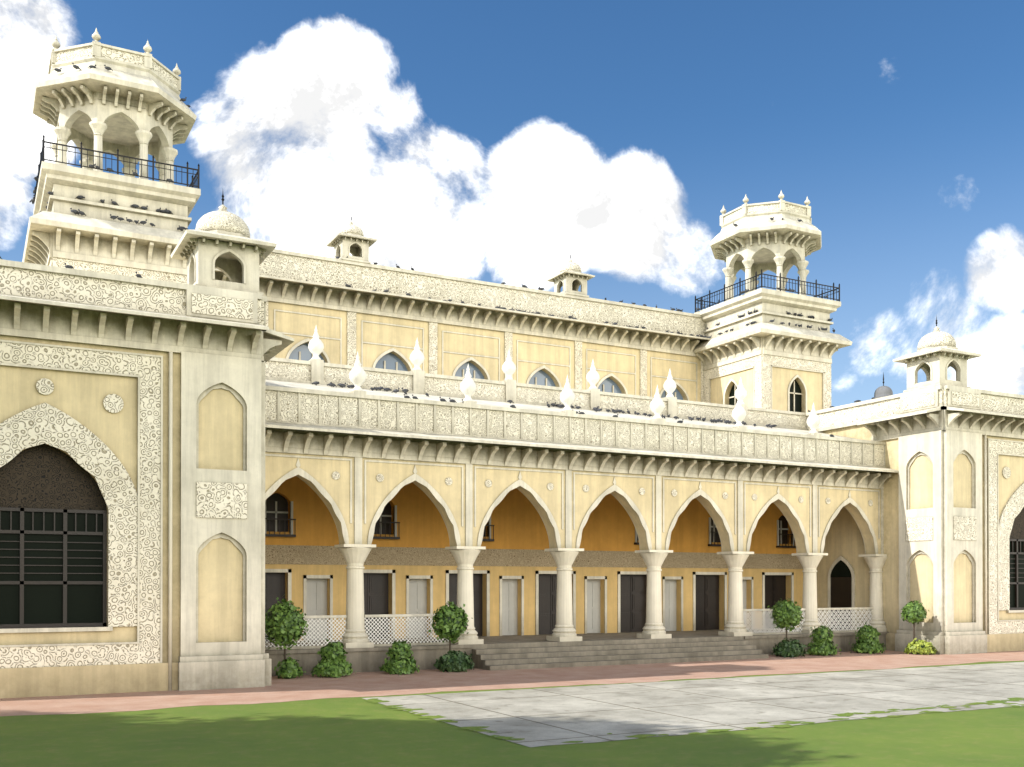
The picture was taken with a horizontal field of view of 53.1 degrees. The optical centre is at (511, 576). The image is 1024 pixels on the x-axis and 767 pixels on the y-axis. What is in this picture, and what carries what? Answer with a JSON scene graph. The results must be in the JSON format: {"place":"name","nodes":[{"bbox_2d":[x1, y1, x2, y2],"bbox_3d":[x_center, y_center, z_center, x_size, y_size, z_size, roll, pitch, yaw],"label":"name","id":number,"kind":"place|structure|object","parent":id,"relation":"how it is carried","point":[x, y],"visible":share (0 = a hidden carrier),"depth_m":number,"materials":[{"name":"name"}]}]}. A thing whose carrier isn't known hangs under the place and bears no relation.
{"place":"outdoors","nodes":[
{"label":"outdoors","id":0,"kind":"place"},
{"bbox_2d":[0,335,242,697],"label":"wing walls","id":1,"kind":"structure","parent":0,"point":[78,397],"depth_m":25.70,"materials":[{"name":"beige paint"}]},
{"bbox_2d":[0,444,106,510],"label":"arch tympanum","id":2,"kind":"object","parent":1,"relation":"in","point":[43,476],"visible":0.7,"depth_m":25.06,"materials":[{"name":"brown stone"}]},
{"bbox_2d":[0,507,106,627],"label":"window frame","id":3,"kind":"object","parent":1,"relation":"in","point":[64,533],"visible":0.99,"depth_m":25.18,"materials":[{"name":"black metal"}]},
{"bbox_2d":[0,511,102,623],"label":"window glass","id":4,"kind":"object","parent":3,"relation":"in","point":[43,603],"visible":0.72,"depth_m":25.14,"materials":[{"name":"black glass"}]},
{"bbox_2d":[0,266,263,668],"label":"ornamental panel","id":5,"kind":"object","parent":1,"relation":"attached to","point":[85,448],"visible":0.91,"depth_m":25.47,"materials":[{"name":"beige stone"}]},
{"bbox_2d":[168,351,172,690],"bbox_3d":[-8.685,-1.423,26.031,0.100,8.620,0.100,0,0,-28],"label":"drainpipe","id":6,"kind":"object","parent":1,"relation":"attached to","point":[170,492],"visible":1,"depth_m":26.00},
{"bbox_2d":[268,301,700,401],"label":"storey wall","id":7,"kind":"structure","parent":0,"point":[294,323],"depth_m":46.55,"materials":[{"name":"beige paint"}]},
{"bbox_2d":[259,253,704,401],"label":"ornamental panel","id":8,"kind":"object","parent":7,"relation":"attached to","point":[316,270],"visible":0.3,"depth_m":46.27,"materials":[{"name":"beige stone"}]},
{"bbox_2d":[289,343,682,399],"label":"arched windows","id":9,"kind":"structure","parent":7,"relation":"in","point":[391,359],"depth_m":46.54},
{"bbox_2d":[0,661,1023,766],"bbox_3d":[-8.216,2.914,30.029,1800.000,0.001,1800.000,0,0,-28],"label":"lawn ground","id":10,"kind":"structure","parent":0,"point":[346,732],"depth_m":17.50,"materials":[{"name":"green plant"}]},
{"bbox_2d":[0,650,1023,715],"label":"dirt path","id":11,"kind":"structure","parent":0,"point":[357,684],"depth_m":29.00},
{"bbox_2d":[0,259,293,690],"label":"wing trim","id":12,"kind":"structure","parent":11,"relation":"on","point":[233,356],"depth_m":26.26,"materials":[{"name":"beige paint"}]},
{"bbox_2d":[170,230,276,295],"bbox_3d":[-7.829,-8.310,27.708,2.340,1.656,2.340,0,0,-28],"label":"rooftop kiosk","id":13,"kind":"object","parent":12,"relation":"on","point":[237,259],"visible":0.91,"depth_m":27.11,"materials":[{"name":"beige stone"}]},
{"bbox_2d":[195,205,249,237],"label":"dome","id":14,"kind":"structure","parent":13,"relation":"on","point":[222,218],"depth_m":27.15,"materials":[{"name":"beige stone"}]},
{"bbox_2d":[265,594,307,661],"bbox_3d":[-6.546,1.693,29.396,1.350,2.435,1.481,0,0,-28],"label":"topiary tree","id":15,"kind":"object","parent":11,"relation":"on","point":[287,619],"depth_m":29.08,"materials":[{"name":"green plant"}]},
{"bbox_2d":[274,653,305,678],"bbox_3d":[-6.393,2.626,29.387,0.873,0.858,0.874,0,0,-28],"label":"bush","id":16,"kind":"object","parent":11,"relation":"on","point":[289,672],"depth_m":29.17,"materials":[{"name":"green plant"}]},
{"bbox_2d":[311,639,355,677],"bbox_3d":[-5.244,2.467,29.985,1.346,1.281,1.344,0,0,-28],"label":"ball shrub","id":17,"kind":"object","parent":11,"relation":"on","point":[344,669],"depth_m":29.71,"materials":[{"name":"green plant"}]},
{"bbox_2d":[379,640,419,674],"bbox_3d":[-3.380,2.489,30.975,1.203,1.224,1.215,0,0,-28],"label":"ball shrub","id":18,"kind":"object","parent":11,"relation":"on","point":[387,665],"depth_m":30.70,"materials":[{"name":"green plant"}]},
{"bbox_2d":[428,601,472,649],"bbox_3d":[-1.942,1.838,31.852,1.326,2.178,1.266,0,0,-28],"label":"topiary tree","id":19,"kind":"object","parent":11,"relation":"on","point":[448,625],"depth_m":31.55,"materials":[{"name":"green plant"}]},
{"bbox_2d":[431,650,473,671],"bbox_3d":[-1.765,2.675,31.745,1.301,0.818,1.302,0,0,-28],"label":"bush","id":20,"kind":"object","parent":11,"relation":"on","point":[449,666],"depth_m":31.44,"materials":[{"name":"green plant"}]},
{"bbox_2d":[265,628,888,675],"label":"veranda podium steps","id":21,"kind":"structure","parent":11,"relation":"on","point":[506,652],"depth_m":34.79,"materials":[{"name":"grey stone"}]},
{"bbox_2d":[265,564,802,640],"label":"veranda lower wall","id":22,"kind":"structure","parent":21,"relation":"on","point":[339,572],"depth_m":39.21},
{"bbox_2d":[265,545,802,568],"bbox_3d":[1.495,-0.723,39.988,26.460,0.650,0.530,0,0,-28],"label":"veranda wall band","id":23,"kind":"object","parent":22,"relation":"on","point":[303,554],"visible":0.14,"depth_m":38.85,"materials":[{"name":"beige paint"}]},
{"bbox_2d":[265,476,795,553],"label":"veranda back wall","id":24,"kind":"structure","parent":23,"relation":"on","point":[517,521],"depth_m":38.95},
{"bbox_2d":[334,544,886,647],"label":"columns","id":25,"kind":"structure","parent":21,"relation":"on","point":[355,635],"depth_m":35.30,"materials":[{"name":"beige stone"}]},
{"bbox_2d":[268,423,932,641],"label":"wall panels","id":26,"kind":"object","parent":11,"relation":"on","point":[844,538],"depth_m":41.95,"materials":[{"name":"beige paint"}]},
{"bbox_2d":[22,41,200,274],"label":"tower","id":27,"kind":"structure","parent":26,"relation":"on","point":[132,110],"depth_m":35.37,"materials":[{"name":"beige stone"}]},
{"bbox_2d":[48,28,180,75],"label":"finials","id":28,"kind":"object","parent":27,"relation":"on","point":[96,36],"visible":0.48,"depth_m":35.55,"materials":[{"name":"beige stone"}]},
{"bbox_2d":[34,135,199,203],"bbox_3d":[-14.449,-14.157,37.227,5.070,0.920,5.059,0,0,-28],"label":"balcony railing","id":29,"kind":"object","parent":27,"relation":"on","point":[195,182],"visible":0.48,"depth_m":35.10,"materials":[{"name":"black metal"}]},
{"bbox_2d":[49,46,186,283],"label":"panels","id":30,"kind":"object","parent":27,"relation":"attached to","point":[169,78],"visible":0.2,"depth_m":35.31,"materials":[{"name":"beige stone"}]},
{"bbox_2d":[215,249,710,400],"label":"storey trim","id":31,"kind":"structure","parent":26,"relation":"attached to","point":[309,294],"depth_m":46.13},
{"bbox_2d":[326,233,376,263],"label":"rooftop kiosk","id":32,"kind":"object","parent":31,"relation":"on","point":[345,245],"visible":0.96,"depth_m":43.76,"materials":[{"name":"beige stone"}]},
{"bbox_2d":[339,221,363,235],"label":"dome","id":33,"kind":"structure","parent":32,"relation":"on","point":[351,227],"depth_m":43.79,"materials":[{"name":"beige stone"}]},
{"bbox_2d":[546,270,594,296],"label":"rooftop kiosk","id":34,"kind":"object","parent":31,"relation":"on","point":[570,281],"visible":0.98,"depth_m":48.94,"materials":[{"name":"beige stone"}]},
{"bbox_2d":[560,259,581,272],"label":"dome","id":35,"kind":"structure","parent":34,"relation":"on","point":[569,265],"depth_m":48.95,"materials":[{"name":"beige stone"}]},
{"bbox_2d":[693,200,852,412],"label":"tower","id":36,"kind":"structure","parent":26,"relation":"on","point":[750,244],"depth_m":49.91,"materials":[{"name":"beige stone"}]},
{"bbox_2d":[720,191,809,214],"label":"finials","id":37,"kind":"object","parent":36,"relation":"on","point":[780,197],"visible":0.48,"depth_m":50.15,"materials":[{"name":"beige stone"}]},
{"bbox_2d":[695,269,839,311],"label":"balcony railing","id":38,"kind":"object","parent":36,"relation":"on","point":[761,286],"visible":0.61,"depth_m":49.81,"materials":[{"name":"black metal"}]},
{"bbox_2d":[874,386,892,398],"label":"dome","id":39,"kind":"structure","parent":26,"relation":"on","point":[882,391],"depth_m":50.17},
{"bbox_2d":[768,598,802,639],"bbox_3d":[10.256,1.862,38.358,1.260,2.219,1.502,0,0,-28],"label":"topiary tree","id":40,"kind":"object","parent":11,"relation":"on","point":[794,620],"depth_m":38.00,"materials":[{"name":"green plant"}]},
{"bbox_2d":[772,636,808,657],"bbox_3d":[10.321,2.663,38.086,1.441,0.917,1.424,0,0,-28],"label":"bush","id":41,"kind":"object","parent":11,"relation":"on","point":[784,652],"depth_m":37.83,"materials":[{"name":"green plant"}]},
{"bbox_2d":[806,625,840,655],"bbox_3d":[11.840,2.495,39.001,1.358,1.307,1.350,0,0,-28],"label":"ball shrub","id":42,"kind":"object","parent":11,"relation":"on","point":[825,644],"depth_m":38.73,"materials":[{"name":"green plant"}]},
{"bbox_2d":[849,623,885,653],"bbox_3d":[13.957,2.482,40.102,1.407,1.387,1.410,0,0,-28],"label":"ball shrub","id":43,"kind":"object","parent":11,"relation":"on","point":[875,645],"depth_m":39.85,"materials":[{"name":"green plant"}]},
{"bbox_2d":[900,600,928,642],"bbox_3d":[15.534,1.935,39.548,0.921,2.088,0.989,0,0,-28],"label":"topiary tree","id":44,"kind":"object","parent":11,"relation":"on","point":[910,609],"depth_m":39.35,"materials":[{"name":"green plant"}]},
{"bbox_2d":[806,385,1023,654],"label":"wing trim","id":45,"kind":"structure","parent":11,"relation":"on","point":[941,438],"depth_m":40.20,"materials":[{"name":"beige paint"}]},
{"bbox_2d":[893,346,981,392],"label":"rooftop kiosk","id":46,"kind":"object","parent":45,"relation":"on","point":[934,363],"visible":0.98,"depth_m":40.27,"materials":[{"name":"beige stone"}]},
{"bbox_2d":[917,327,955,349],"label":"dome","id":47,"kind":"structure","parent":46,"relation":"on","point":[936,337],"depth_m":40.29,"materials":[{"name":"beige stone"}]},
{"bbox_2d":[904,638,936,654],"bbox_3d":[15.730,2.723,39.419,1.144,0.746,1.177,0,0,-28],"label":"bush","id":48,"kind":"object","parent":11,"relation":"on","point":[926,649],"depth_m":39.12,"materials":[{"name":"yellow plant"}]},
{"bbox_2d":[0,0,1023,406],"label":"sky","id":49,"kind":"structure","parent":0,"point":[494,141],"materials":[{"name":"blue"}]},
{"bbox_2d":[265,493,851,641],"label":"doors and windows","id":50,"kind":"structure","parent":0,"point":[633,588],"depth_m":39.88,"materials":[{"name":"wood"}]},
{"bbox_2d":[831,560,851,576],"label":"arched transom","id":51,"kind":"object","parent":50,"relation":"on","point":[840,569],"visible":1,"depth_m":44.17,"materials":[{"name":"black glass"}]},
{"bbox_2d":[265,452,880,553],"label":"arcade wall","id":52,"kind":"structure","parent":0,"point":[320,471],"depth_m":35.08,"materials":[{"name":"beige paint"}]},
{"bbox_2d":[265,357,898,649],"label":"arcade trim","id":53,"kind":"structure","parent":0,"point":[358,449],"depth_m":35.85,"materials":[{"name":"beige stone"}]},
{"bbox_2d":[0,63,874,436],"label":"pigeons","id":54,"kind":"object","parent":53,"relation":"on","point":[316,383],"visible":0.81,"depth_m":39.84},
{"bbox_2d":[308,327,820,433],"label":"finials","id":55,"kind":"object","parent":53,"relation":"on","point":[357,375],"visible":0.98,"depth_m":37.01,"materials":[{"name":"white stone"}]},
{"bbox_2d":[265,609,871,646],"bbox_3d":[3.477,1.707,36.228,25.860,0.840,0.080,0,0,-28],"label":"lattice railing","id":56,"kind":"object","parent":53,"relation":"attached to","point":[820,616],"visible":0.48,"depth_m":32.75,"materials":[{"name":"white stone"}]},
{"bbox_2d":[265,379,881,474],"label":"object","id":57,"kind":"structure","parent":53,"relation":"on","point":[447,399],"depth_m":36.18,"materials":[{"name":"beige stone"}]},
{"bbox_2d":[265,361,883,505],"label":"ornate arcade bands","id":58,"kind":"object","parent":53,"relation":"attached to","point":[329,409],"visible":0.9,"depth_m":36.10,"materials":[{"name":"beige stone"}]},
{"bbox_2d":[363,662,1023,746],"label":"concrete pavement","id":59,"kind":"structure","parent":0,"point":[537,717],"depth_m":23.54,"materials":[{"name":"grey concrete"}]},
{"bbox_2d":[365,697,1023,742],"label":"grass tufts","id":60,"kind":"object","parent":59,"relation":"on","point":[479,728],"visible":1,"depth_m":20.73,"materials":[{"name":"green plant"}]},
{"bbox_2d":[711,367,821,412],"bbox_3d":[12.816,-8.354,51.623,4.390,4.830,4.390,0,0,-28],"label":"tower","id":61,"kind":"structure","parent":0,"point":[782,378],"depth_m":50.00,"materials":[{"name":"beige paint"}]},
{"bbox_2d":[886,435,1023,651],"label":"wing walls","id":62,"kind":"structure","parent":0,"point":[962,488],"depth_m":40.62,"materials":[{"name":"beige paint"}]},
{"bbox_2d":[806,389,1023,633],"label":"ornamental panel","id":63,"kind":"object","parent":62,"relation":"attached to","point":[921,529],"visible":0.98,"depth_m":40.97,"materials":[{"name":"beige stone"}]},
{"bbox_2d":[984,435,986,634],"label":"drainpipe","id":64,"kind":"object","parent":62,"relation":"attached to","point":[985,533],"visible":1,"depth_m":40.53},
{"bbox_2d":[1009,539,1023,609],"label":"window frame","id":65,"kind":"object","parent":62,"relation":"in","point":[1016,568],"visible":0.52,"depth_m":42.01,"materials":[{"name":"black wood"}]},
{"bbox_2d":[1009,541,1023,607],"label":"window glass","id":66,"kind":"object","parent":65,"relation":"in","point":[1020,586],"visible":0.36,"depth_m":42.17,"materials":[{"name":"black glass"}]},
{"bbox_2d":[1009,507,1023,538],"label":"wing window tympanum","id":67,"kind":"object","parent":62,"relation":"in","point":[1017,531],"visible":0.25,"depth_m":42.11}
]}

